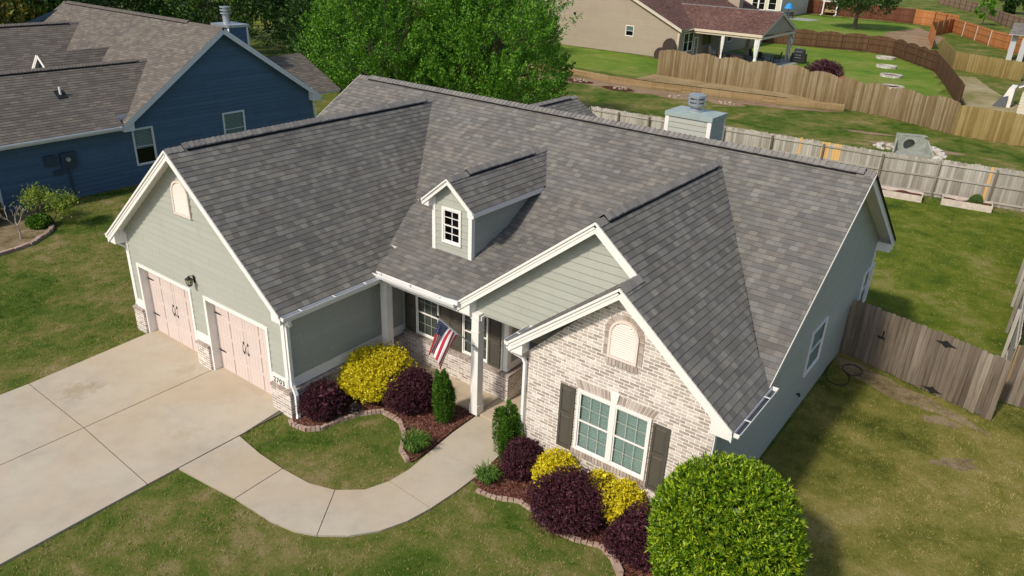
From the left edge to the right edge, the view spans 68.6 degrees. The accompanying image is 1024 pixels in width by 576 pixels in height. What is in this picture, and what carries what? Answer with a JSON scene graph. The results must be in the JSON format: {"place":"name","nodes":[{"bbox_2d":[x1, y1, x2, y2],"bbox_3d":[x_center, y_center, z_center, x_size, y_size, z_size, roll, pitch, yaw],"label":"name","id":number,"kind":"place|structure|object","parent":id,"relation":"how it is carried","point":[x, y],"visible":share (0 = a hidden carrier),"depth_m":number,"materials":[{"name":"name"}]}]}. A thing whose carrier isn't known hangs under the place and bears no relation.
{"place":"outdoors","nodes":[
{"label":"outdoors","id":0,"kind":"place"},
{"bbox_2d":[0,332,282,565],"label":"driveway","id":1,"kind":"structure","parent":0,"point":[149,408],"depth_m":17.46,"materials":[{"name":"concrete"}]},
{"bbox_2d":[0,1,340,213],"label":"blue house","id":2,"kind":"structure","parent":0,"point":[94,99],"depth_m":34.51,"materials":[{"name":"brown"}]},
{"bbox_2d":[131,126,157,165],"bbox_3d":[-16.535,-6.401,33.732,0.200,1.660,0.980,20,30,32],"label":"window","id":3,"kind":"structure","parent":2,"relation":"in","point":[143,138],"depth_m":33.78,"materials":[{"name":"white glass"}]},
{"bbox_2d":[222,110,245,134],"bbox_3d":[-13.738,-7.909,37.114,0.200,1.660,1.220,20,30,32],"label":"window","id":4,"kind":"structure","parent":2,"relation":"in","point":[234,121],"depth_m":37.02,"materials":[{"name":"teal glass"}]},
{"bbox_2d":[0,0,1023,575],"bbox_3d":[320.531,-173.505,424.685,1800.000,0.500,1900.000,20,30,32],"label":"ground","id":5,"kind":"structure","parent":0,"point":[830,126],"depth_m":17.07,"materials":[{"name":"green plant"}]},
{"bbox_2d":[0,0,47,23],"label":"background tree","id":6,"kind":"object","parent":5,"relation":"on","point":[9,14],"visible":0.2,"depth_m":45.72,"materials":[{"name":"green plant"}]},
{"bbox_2d":[0,208,47,250],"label":"planting bed","id":7,"kind":"object","parent":5,"relation":"on","point":[9,235],"visible":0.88,"depth_m":28.30,"materials":[{"name":"brown soil"}]},
{"bbox_2d":[0,206,25,238],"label":"bare twig shrub","id":8,"kind":"object","parent":7,"relation":"on","point":[14,215],"visible":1,"depth_m":27.26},
{"bbox_2d":[24,212,54,229],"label":"green shrub","id":9,"kind":"object","parent":7,"relation":"on","point":[40,220],"visible":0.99,"depth_m":28.48,"materials":[{"name":"green plant"}]},
{"bbox_2d":[9,182,87,223],"bbox_3d":[-17.551,-3.228,28.793,2.668,1.724,2.101,1,25,-3],"label":"shrub","id":10,"kind":"object","parent":7,"relation":"on","point":[38,195],"visible":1,"depth_m":28.41,"materials":[{"name":"green plant"}]},
{"bbox_2d":[0,224,54,255],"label":"bed edging","id":11,"kind":"object","parent":5,"relation":"on","point":[46,233],"visible":1,"depth_m":27.13,"materials":[{"name":"beige stone"}]},
{"bbox_2d":[0,0,114,23],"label":"background tree","id":12,"kind":"object","parent":5,"relation":"on","point":[53,4],"visible":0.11,"depth_m":47.44,"materials":[{"name":"green plant"}]},
{"bbox_2d":[40,0,165,15],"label":"background tree","id":13,"kind":"object","parent":5,"relation":"on","point":[129,4],"visible":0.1,"depth_m":56.07,"materials":[{"name":"green plant"}]},
{"bbox_2d":[133,0,293,48],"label":"background tree","id":14,"kind":"object","parent":5,"relation":"on","point":[212,8],"visible":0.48,"depth_m":57.00,"materials":[{"name":"green plant"}]},
{"bbox_2d":[157,0,279,28],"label":"background tree","id":15,"kind":"object","parent":5,"relation":"on","point":[232,9],"visible":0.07,"depth_m":65.41,"materials":[{"name":"green plant"}]},
{"bbox_2d":[233,0,305,45],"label":"background tree","id":16,"kind":"object","parent":5,"relation":"on","point":[260,37],"visible":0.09,"depth_m":73.37,"materials":[{"name":"green plant"}]},
{"bbox_2d":[254,0,369,75],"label":"background tree","id":17,"kind":"object","parent":5,"relation":"on","point":[279,26],"visible":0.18,"depth_m":57.76,"materials":[{"name":"green plant"}]},
{"bbox_2d":[179,416,498,536],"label":"walkway","id":18,"kind":"structure","parent":5,"relation":"on","point":[238,468],"depth_m":15.90,"materials":[{"name":"concrete"}]},
{"bbox_2d":[279,0,412,80],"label":"background tree","id":19,"kind":"object","parent":5,"relation":"on","point":[297,11],"visible":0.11,"depth_m":52.62,"materials":[{"name":"green plant"}]},
{"bbox_2d":[288,408,409,462],"bbox_3d":[-3.585,3.270,17.975,3.364,0.100,1.541,12,27,19],"label":"bed edging","id":20,"kind":"object","parent":5,"relation":"on","point":[398,420],"visible":0.95,"depth_m":17.96,"materials":[{"name":"grey stone"}]},
{"bbox_2d":[292,388,473,461],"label":"bark mulch","id":21,"kind":"object","parent":5,"relation":"on","point":[420,422],"visible":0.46,"depth_m":18.15,"materials":[{"name":"brown wood"}]},
{"bbox_2d":[295,377,348,422],"bbox_3d":[-4.603,2.704,18.186,1.305,0.880,1.225,-7,27,-19],"label":"purple shrub","id":22,"kind":"object","parent":21,"relation":"on","point":[323,399],"visible":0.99,"depth_m":17.92,"materials":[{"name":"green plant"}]},
{"bbox_2d":[335,341,417,403],"bbox_3d":[-3.423,2.093,19.042,2.074,1.353,2.125,0,25,-6],"label":"golden shrub","id":23,"kind":"object","parent":21,"relation":"on","point":[368,374],"visible":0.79,"depth_m":18.59,"materials":[{"name":"yellow plant"}]},
{"bbox_2d":[380,365,433,415],"bbox_3d":[-2.539,2.478,18.527,1.538,1.160,1.647,20,30,32],"label":"purple shrub","id":24,"kind":"object","parent":21,"relation":"on","point":[417,382],"visible":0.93,"depth_m":18.23,"materials":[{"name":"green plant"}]},
{"bbox_2d":[396,425,433,454],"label":"daylily clump","id":25,"kind":"object","parent":21,"relation":"on","point":[417,442],"visible":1,"depth_m":17.07,"materials":[{"name":"green plant"}]},
{"bbox_2d":[431,367,455,424],"bbox_3d":[-1.670,2.545,17.960,0.650,1.571,0.584,20,30,32],"label":"columnar evergreen","id":26,"kind":"object","parent":21,"relation":"on","point":[443,398],"visible":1,"depth_m":17.83,"materials":[{"name":"green plant"}]},
{"bbox_2d":[291,0,482,95],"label":"leafy tree","id":27,"kind":"object","parent":5,"relation":"on","point":[384,59],"visible":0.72,"depth_m":43.24,"materials":[{"name":"green plant"}]},
{"bbox_2d":[394,2,511,96],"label":"leafy tree","id":28,"kind":"object","parent":5,"relation":"on","point":[419,16],"visible":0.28,"depth_m":44.37,"materials":[{"name":"green plant"}]},
{"bbox_2d":[403,356,526,431],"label":"porch floor","id":29,"kind":"structure","parent":5,"relation":"on","point":[462,399],"depth_m":19.07,"materials":[{"name":"concrete"}]},
{"bbox_2d":[417,0,582,104],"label":"leafy tree","id":30,"kind":"object","parent":5,"relation":"on","point":[502,78],"visible":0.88,"depth_m":42.70,"materials":[{"name":"green plant"}]},
{"bbox_2d":[105,75,895,511],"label":"house","id":31,"kind":"structure","parent":5,"relation":"on","point":[647,307],"depth_m":18.10,"materials":[{"name":"grey"}]},
{"bbox_2d":[147,271,197,351],"bbox_3d":[-9.271,0.632,20.679,2.460,2.120,0.114,20,30,32],"label":"garage door","id":32,"kind":"structure","parent":31,"relation":"in","point":[171,303],"depth_m":20.81,"materials":[{"name":"pink paint"}]},
{"bbox_2d":[214,305,271,394],"bbox_3d":[-6.727,1.533,18.978,2.460,2.120,0.114,20,30,32],"label":"garage door","id":33,"kind":"structure","parent":31,"relation":"in","point":[243,348],"depth_m":19.08,"materials":[{"name":"pink paint"}]},
{"bbox_2d":[416,296,438,339],"bbox_3d":[-2.189,0.695,19.957,0.820,1.330,0.200,20,30,32],"label":"window","id":34,"kind":"structure","parent":31,"relation":"in","point":[426,311],"depth_m":20.04,"materials":[{"name":"white glass"}]},
{"bbox_2d":[428,315,476,368],"bbox_3d":[-1.338,1.182,17.170,1.207,1.505,0.234,-10,28,-24],"label":"flag","id":35,"kind":"object","parent":31,"relation":"attached to","point":[446,334],"visible":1,"depth_m":17.02,"materials":[{"name":"fabric"}]},
{"bbox_2d":[462,314,488,362],"bbox_3d":[-0.881,1.159,19.083,0.840,1.330,0.200,20,30,32],"label":"window","id":36,"kind":"structure","parent":31,"relation":"in","point":[466,320],"depth_m":19.15,"materials":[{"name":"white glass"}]},
{"bbox_2d":[573,388,613,463],"bbox_3d":[1.714,2.821,15.498,0.840,1.470,0.200,20,30,32],"label":"window","id":37,"kind":"structure","parent":31,"relation":"in","point":[593,418],"depth_m":15.49,"materials":[{"name":"teal glass"}]},
{"bbox_2d":[607,404,652,480],"bbox_3d":[2.384,3.058,15.050,0.840,1.470,0.200,20,30,32],"label":"window","id":38,"kind":"structure","parent":31,"relation":"in","point":[630,433],"depth_m":15.04,"materials":[{"name":"teal glass"}]},
{"bbox_2d":[802,316,828,377],"bbox_3d":[7.654,1.461,19.103,0.200,1.270,1.220,20,30,32],"label":"window","id":39,"kind":"structure","parent":31,"relation":"in","point":[817,338],"depth_m":19.22,"materials":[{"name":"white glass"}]},
{"bbox_2d":[855,262,875,311],"bbox_3d":[10.656,-0.040,22.701,0.100,1.270,1.100,20,30,32],"label":"window","id":40,"kind":"structure","parent":31,"relation":"in","point":[864,285],"depth_m":22.76,"materials":[{"name":"white glass"}]},
{"bbox_2d":[476,488,604,550],"bbox_3d":[0.530,4.686,15.343,3.001,0.074,0.402,20,30,32],"label":"bed edging","id":41,"kind":"object","parent":5,"relation":"on","point":[572,538],"visible":0.73,"depth_m":15.63,"materials":[{"name":"beige stone"}]},
{"bbox_2d":[473,459,667,575],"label":"bark mulch","id":42,"kind":"object","parent":5,"relation":"on","point":[523,484],"visible":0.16,"depth_m":15.97,"materials":[{"name":"brown wood"}]},
{"bbox_2d":[471,458,501,484],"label":"daylily clump","id":43,"kind":"object","parent":42,"relation":"on","point":[486,475],"visible":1,"depth_m":16.20,"materials":[{"name":"green plant"}]},
{"bbox_2d":[491,399,525,459],"bbox_3d":[-0.083,3.140,16.819,0.693,1.579,0.764,-10,28,-25],"label":"columnar evergreen","id":44,"kind":"object","parent":42,"relation":"on","point":[507,427],"visible":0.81,"depth_m":16.59,"materials":[{"name":"green plant"}]},
{"bbox_2d":[500,435,544,480],"bbox_3d":[0.281,3.653,16.447,1.020,1.003,1.201,20,30,32],"label":"purple shrub","id":45,"kind":"object","parent":42,"relation":"on","point":[519,457],"visible":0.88,"depth_m":16.19,"materials":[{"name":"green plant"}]},
{"bbox_2d":[530,447,580,486],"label":"golden shrub","id":46,"kind":"object","parent":42,"relation":"on","point":[549,461],"visible":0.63,"depth_m":15.85,"materials":[{"name":"yellow plant"}]},
{"bbox_2d":[521,462,615,536],"bbox_3d":[1.205,4.197,15.152,1.858,1.186,1.844,20,30,32],"label":"purple shrub","id":47,"kind":"object","parent":42,"relation":"on","point":[556,496],"visible":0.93,"depth_m":14.85,"materials":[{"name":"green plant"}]},
{"bbox_2d":[583,467,618,498],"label":"golden shrub","id":48,"kind":"object","parent":42,"relation":"on","point":[600,473],"visible":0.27,"depth_m":15.30,"materials":[{"name":"yellow plant"}]},
{"bbox_2d":[600,477,647,524],"bbox_3d":[2.219,4.332,15.097,1.070,1.060,1.028,2,25,0],"label":"golden shrub","id":49,"kind":"object","parent":42,"relation":"on","point":[622,498],"visible":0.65,"depth_m":14.89,"materials":[{"name":"yellow plant"}]},
{"bbox_2d":[599,496,657,572],"bbox_3d":[2.386,4.680,14.328,1.441,1.093,1.316,-16,31,-34],"label":"purple shrub","id":50,"kind":"object","parent":42,"relation":"on","point":[625,530],"visible":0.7,"depth_m":14.15,"materials":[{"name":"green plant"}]},
{"bbox_2d":[644,450,812,575],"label":"round bush","id":51,"kind":"object","parent":42,"relation":"on","point":[714,515],"visible":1,"depth_m":11.87,"materials":[{"name":"green plant"}]},
{"bbox_2d":[602,547,623,575],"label":"bed edging","id":52,"kind":"object","parent":5,"relation":"on","point":[618,569],"visible":0.81,"depth_m":14.15,"materials":[{"name":"beige stone"}]},
{"bbox_2d":[397,41,844,111],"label":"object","id":53,"kind":"structure","parent":5,"relation":"on","point":[730,94],"depth_m":59.05,"materials":[{"name":"brown wood"}]},
{"bbox_2d":[520,0,796,60],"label":"tan house","id":54,"kind":"structure","parent":5,"relation":"on","point":[645,27],"depth_m":76.87,"materials":[{"name":"beige paint"}]},
{"bbox_2d":[625,25,633,36],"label":"window","id":55,"kind":"structure","parent":54,"relation":"in","point":[629,31],"depth_m":76.94,"materials":[{"name":"white glass"}]},
{"bbox_2d":[682,32,689,51],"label":"window","id":56,"kind":"structure","parent":54,"relation":"in","point":[686,39],"depth_m":75.78,"materials":[{"name":"white glass"}]},
{"bbox_2d":[752,39,760,61],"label":"curtain","id":57,"kind":"object","parent":54,"relation":"hanging from","point":[756,45],"visible":0.76,"depth_m":72.11,"materials":[{"name":"white fabric"}]},
{"bbox_2d":[627,87,706,100],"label":"worn patch","id":58,"kind":"object","parent":5,"relation":"on","point":[648,90],"visible":0.79,"depth_m":59.87,"materials":[{"name":"brown soil"}]},
{"bbox_2d":[570,76,838,111],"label":"dirt strip","id":59,"kind":"object","parent":5,"relation":"on","point":[713,98],"visible":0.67,"depth_m":58.95,"materials":[{"name":"brown soil"}]},
{"bbox_2d":[577,78,624,86],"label":"worn patch","id":60,"kind":"object","parent":59,"relation":"on","point":[596,83],"visible":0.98,"depth_m":62.16,"materials":[{"name":"brown soil"}]},
{"bbox_2d":[715,98,806,110],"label":"worn patch","id":61,"kind":"object","parent":59,"relation":"on","point":[758,103],"visible":1,"depth_m":57.02,"materials":[{"name":"brown soil"}]},
{"bbox_2d":[707,100,744,106],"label":"mulch patch","id":62,"kind":"object","parent":5,"relation":"on","point":[717,102],"visible":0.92,"depth_m":56.56,"materials":[{"name":"brown soil"}]},
{"bbox_2d":[635,74,819,101],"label":"dirt ledge","id":63,"kind":"object","parent":5,"relation":"on","point":[667,79],"visible":0.92,"depth_m":60.31,"materials":[{"name":"brown soil"}]},
{"bbox_2d":[745,0,808,15],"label":"cream house","id":64,"kind":"structure","parent":5,"relation":"on","point":[799,6],"depth_m":130.78,"materials":[{"name":"beige paint"}]},
{"bbox_2d":[767,0,776,10],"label":"window","id":65,"kind":"structure","parent":64,"relation":"in","point":[772,4],"depth_m":129.41,"materials":[{"name":"white glass"}]},
{"bbox_2d":[589,106,1023,211],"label":"picket fence","id":66,"kind":"object","parent":5,"relation":"on","point":[1005,182],"visible":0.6,"depth_m":36.94,"materials":[{"name":"grey wood"}]},
{"bbox_2d":[657,49,960,133],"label":"wavy fence","id":67,"kind":"object","parent":5,"relation":"on","point":[938,113],"visible":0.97,"depth_m":56.88,"materials":[{"name":"brown wood"}]},
{"bbox_2d":[806,0,915,23],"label":"red brown fence","id":68,"kind":"object","parent":5,"relation":"on","point":[902,14],"visible":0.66,"depth_m":132.49,"materials":[{"name":"brown wood"}]},
{"bbox_2d":[844,129,895,136],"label":"worn patch","id":69,"kind":"object","parent":5,"relation":"on","point":[872,133],"visible":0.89,"depth_m":49.21,"materials":[{"name":"brown soil"}]},
{"bbox_2d":[892,132,933,157],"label":"culvert headwall","id":70,"kind":"object","parent":5,"relation":"on","point":[917,145],"visible":0.95,"depth_m":44.75,"materials":[{"name":"grey concrete"}]},
{"bbox_2d":[867,141,963,155],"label":"worn patch","id":71,"kind":"object","parent":5,"relation":"on","point":[946,152],"visible":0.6,"depth_m":45.38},
{"bbox_2d":[840,299,1011,420],"bbox_3d":[11.033,1.821,20.369,0.192,1.803,4.268,-16,31,-34],"label":"side fence","id":72,"kind":"object","parent":5,"relation":"on","point":[883,340],"visible":1,"depth_m":20.16,"materials":[{"name":"brown wood"}]},
{"bbox_2d":[912,9,959,25],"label":"tan brown fence","id":73,"kind":"object","parent":5,"relation":"on","point":[924,17],"visible":0.73,"depth_m":124.67,"materials":[{"name":"orange wood"}]},
{"bbox_2d":[934,54,965,102],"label":"dark side fence","id":74,"kind":"object","parent":5,"relation":"on","point":[950,79],"visible":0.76,"depth_m":65.84,"materials":[{"name":"brown wood"}]},
{"bbox_2d":[941,194,992,212],"bbox_3d":[21.501,-4.021,35.513,2.100,0.356,0.850,15,28,25],"label":"raised bed","id":75,"kind":"object","parent":5,"relation":"on","point":[957,201],"visible":0.98,"depth_m":35.30,"materials":[{"name":"beige wood"}]},
{"bbox_2d":[966,194,983,204],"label":"green plant","id":76,"kind":"object","parent":75,"relation":"in","point":[979,198],"visible":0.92,"depth_m":35.09,"materials":[{"name":"green plant"}]},
{"bbox_2d":[938,38,1023,80],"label":"yellow fence","id":77,"kind":"object","parent":5,"relation":"on","point":[985,65],"visible":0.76,"depth_m":75.51,"materials":[{"name":"beige wood"}]},
{"bbox_2d":[938,0,1023,28],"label":"brown fence","id":78,"kind":"object","parent":5,"relation":"on","point":[1005,19],"visible":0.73,"depth_m":145.92,"materials":[{"name":"brown wood"}]},
{"bbox_2d":[973,0,996,24],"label":"sapling","id":79,"kind":"object","parent":5,"relation":"on","point":[991,6],"visible":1,"depth_m":129.09,"materials":[{"name":"green plant"}]},
{"bbox_2d":[951,19,1022,53],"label":"orange fence","id":80,"kind":"object","parent":5,"relation":"on","point":[990,37],"visible":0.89,"depth_m":102.15,"materials":[{"name":"orange wood"}]},
{"bbox_2d":[952,105,1023,146],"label":"straight fence","id":81,"kind":"object","parent":5,"relation":"on","point":[1011,130],"visible":1,"depth_m":48.09,"materials":[{"name":"brown wood"}]},
{"bbox_2d":[959,76,1023,142],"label":"straw lawn","id":82,"kind":"structure","parent":5,"relation":"on","point":[977,93],"depth_m":63.54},
{"bbox_2d":[999,345,1023,408],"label":"neighbour fence","id":83,"kind":"object","parent":5,"relation":"on","point":[1007,392],"visible":0.99,"depth_m":19.73,"materials":[{"name":"brown wood"}]},
{"bbox_2d":[999,0,1023,13],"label":"bush","id":84,"kind":"object","parent":5,"relation":"on","point":[1011,6],"visible":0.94,"depth_m":157.54,"materials":[{"name":"green plant"}]},
{"bbox_2d":[1016,81,1023,116],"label":"white house","id":85,"kind":"structure","parent":5,"relation":"on","point":[1020,109],"depth_m":51.86,"materials":[{"name":"beige"}]},
{"bbox_2d":[505,43,657,76],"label":"tan house lawn","id":86,"kind":"structure","parent":0,"point":[603,61],"depth_m":71.12,"materials":[{"name":"green plant"}]},
{"bbox_2d":[693,42,949,107],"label":"lawn","id":87,"kind":"structure","parent":0,"point":[861,67],"depth_m":77.34,"materials":[{"name":"green plant"}]},
{"bbox_2d":[662,38,675,50],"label":"round tabletop","id":88,"kind":"object","parent":87,"relation":"on","point":[669,43],"visible":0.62,"depth_m":74.06,"materials":[{"name":"wood"}]},
{"bbox_2d":[711,52,798,65],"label":"patio slab","id":89,"kind":"structure","parent":87,"relation":"on","point":[782,62],"depth_m":79.34,"materials":[{"name":"grey concrete"}]},
{"bbox_2d":[790,48,806,62],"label":"covered grill","id":90,"kind":"object","parent":87,"relation":"on","point":[799,55],"visible":1,"depth_m":77.75,"materials":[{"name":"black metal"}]},
{"bbox_2d":[804,57,844,83],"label":"bare purple shrub","id":91,"kind":"object","parent":87,"relation":"on","point":[829,66],"visible":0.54,"depth_m":65.88,"materials":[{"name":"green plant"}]},
{"bbox_2d":[762,29,938,70],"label":"dark fence","id":92,"kind":"object","parent":87,"relation":"on","point":[922,56],"visible":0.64,"depth_m":89.01,"materials":[{"name":"brown wood"}]},
{"bbox_2d":[880,73,902,77],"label":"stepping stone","id":93,"kind":"object","parent":87,"relation":"on","point":[890,75],"visible":1,"depth_m":71.69,"materials":[{"name":"stone"}]},
{"bbox_2d":[777,14,936,49],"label":"side lawn","id":94,"kind":"structure","parent":0,"point":[839,25],"depth_m":119.27,"materials":[{"name":"green plant"}]},
{"bbox_2d":[825,0,901,29],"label":"yard tree","id":95,"kind":"object","parent":94,"relation":"on","point":[863,5],"visible":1,"depth_m":112.04,"materials":[{"name":"green plant"}]},
{"bbox_2d":[762,353,1023,575],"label":"side lawn","id":96,"kind":"structure","parent":0,"point":[981,534],"depth_m":16.79,"materials":[{"name":"green plant"}]},
{"bbox_2d":[825,361,862,385],"bbox_3d":[9.250,2.396,21.040,0.900,0.024,1.444,20,30,32],"label":"garden hose","id":97,"kind":"object","parent":96,"relation":"on","point":[845,372],"visible":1,"depth_m":21.00,"materials":[{"name":"black rubber"}]},
{"bbox_2d":[837,360,874,379],"bbox_3d":[9.806,2.292,21.359,1.061,0.001,0.733,20,30,32],"label":"bare patch","id":98,"kind":"object","parent":96,"relation":"on","point":[856,371],"visible":1,"depth_m":21.32,"materials":[{"name":"soil"}]},
{"bbox_2d":[835,357,991,436],"bbox_3d":[10.562,2.874,20.184,0.910,0.001,4.468,-16,31,-34],"label":"bare patch","id":99,"kind":"object","parent":96,"relation":"on","point":[895,394],"visible":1,"depth_m":20.13,"materials":[{"name":"brown soil"}]},
{"bbox_2d":[920,415,961,428],"bbox_3d":[10.927,3.382,19.125,0.976,0.001,0.477,13,27,21],"label":"bare patch","id":100,"kind":"object","parent":96,"relation":"on","point":[936,419],"visible":1,"depth_m":19.11,"materials":[{"name":"brown soil"}]},
{"bbox_2d":[929,457,976,470],"bbox_3d":[10.319,4.107,17.515,1.157,0.001,0.482,3,25,1],"label":"bare patch","id":101,"kind":"object","parent":96,"relation":"on","point":[953,463],"visible":1,"depth_m":17.54,"materials":[{"name":"brown soil"}]},
{"bbox_2d":[883,28,944,48],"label":"dirt","id":102,"kind":"structure","parent":0,"point":[918,36],"depth_m":107.37,"materials":[{"name":"brown soil"}]},
{"bbox_2d":[928,18,954,48],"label":"orange side fence","id":103,"kind":"object","parent":102,"relation":"on","point":[941,27],"visible":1,"depth_m":110.64,"materials":[{"name":"orange wood"}]},
{"bbox_2d":[822,196,1023,387],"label":"back lawn","id":104,"kind":"structure","parent":0,"point":[1000,314],"depth_m":28.20,"materials":[{"name":"green plant"}]},
{"bbox_2d":[881,185,923,202],"bbox_3d":[18.687,-4.646,36.601,2.400,0.355,0.800,16,28,26],"label":"raised bed","id":105,"kind":"object","parent":104,"relation":"on","point":[904,194],"visible":0.69,"depth_m":36.27,"materials":[{"name":"beige wood"}]},
{"bbox_2d":[1000,259,1023,362],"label":"boundary fence","id":106,"kind":"object","parent":104,"relation":"on","point":[1016,319],"visible":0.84,"depth_m":21.84,"materials":[{"name":"grey wood"}]},
{"bbox_2d":[992,85,1017,107],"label":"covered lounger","id":107,"kind":"object","parent":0,"point":[1006,99],"visible":1,"depth_m":59.35,"materials":[{"name":"white fabric"}]},
{"bbox_2d":[1006,23,1023,61],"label":"porch house","id":108,"kind":"structure","parent":0,"point":[1017,31],"depth_m":86.15,"materials":[{"name":"grey"}]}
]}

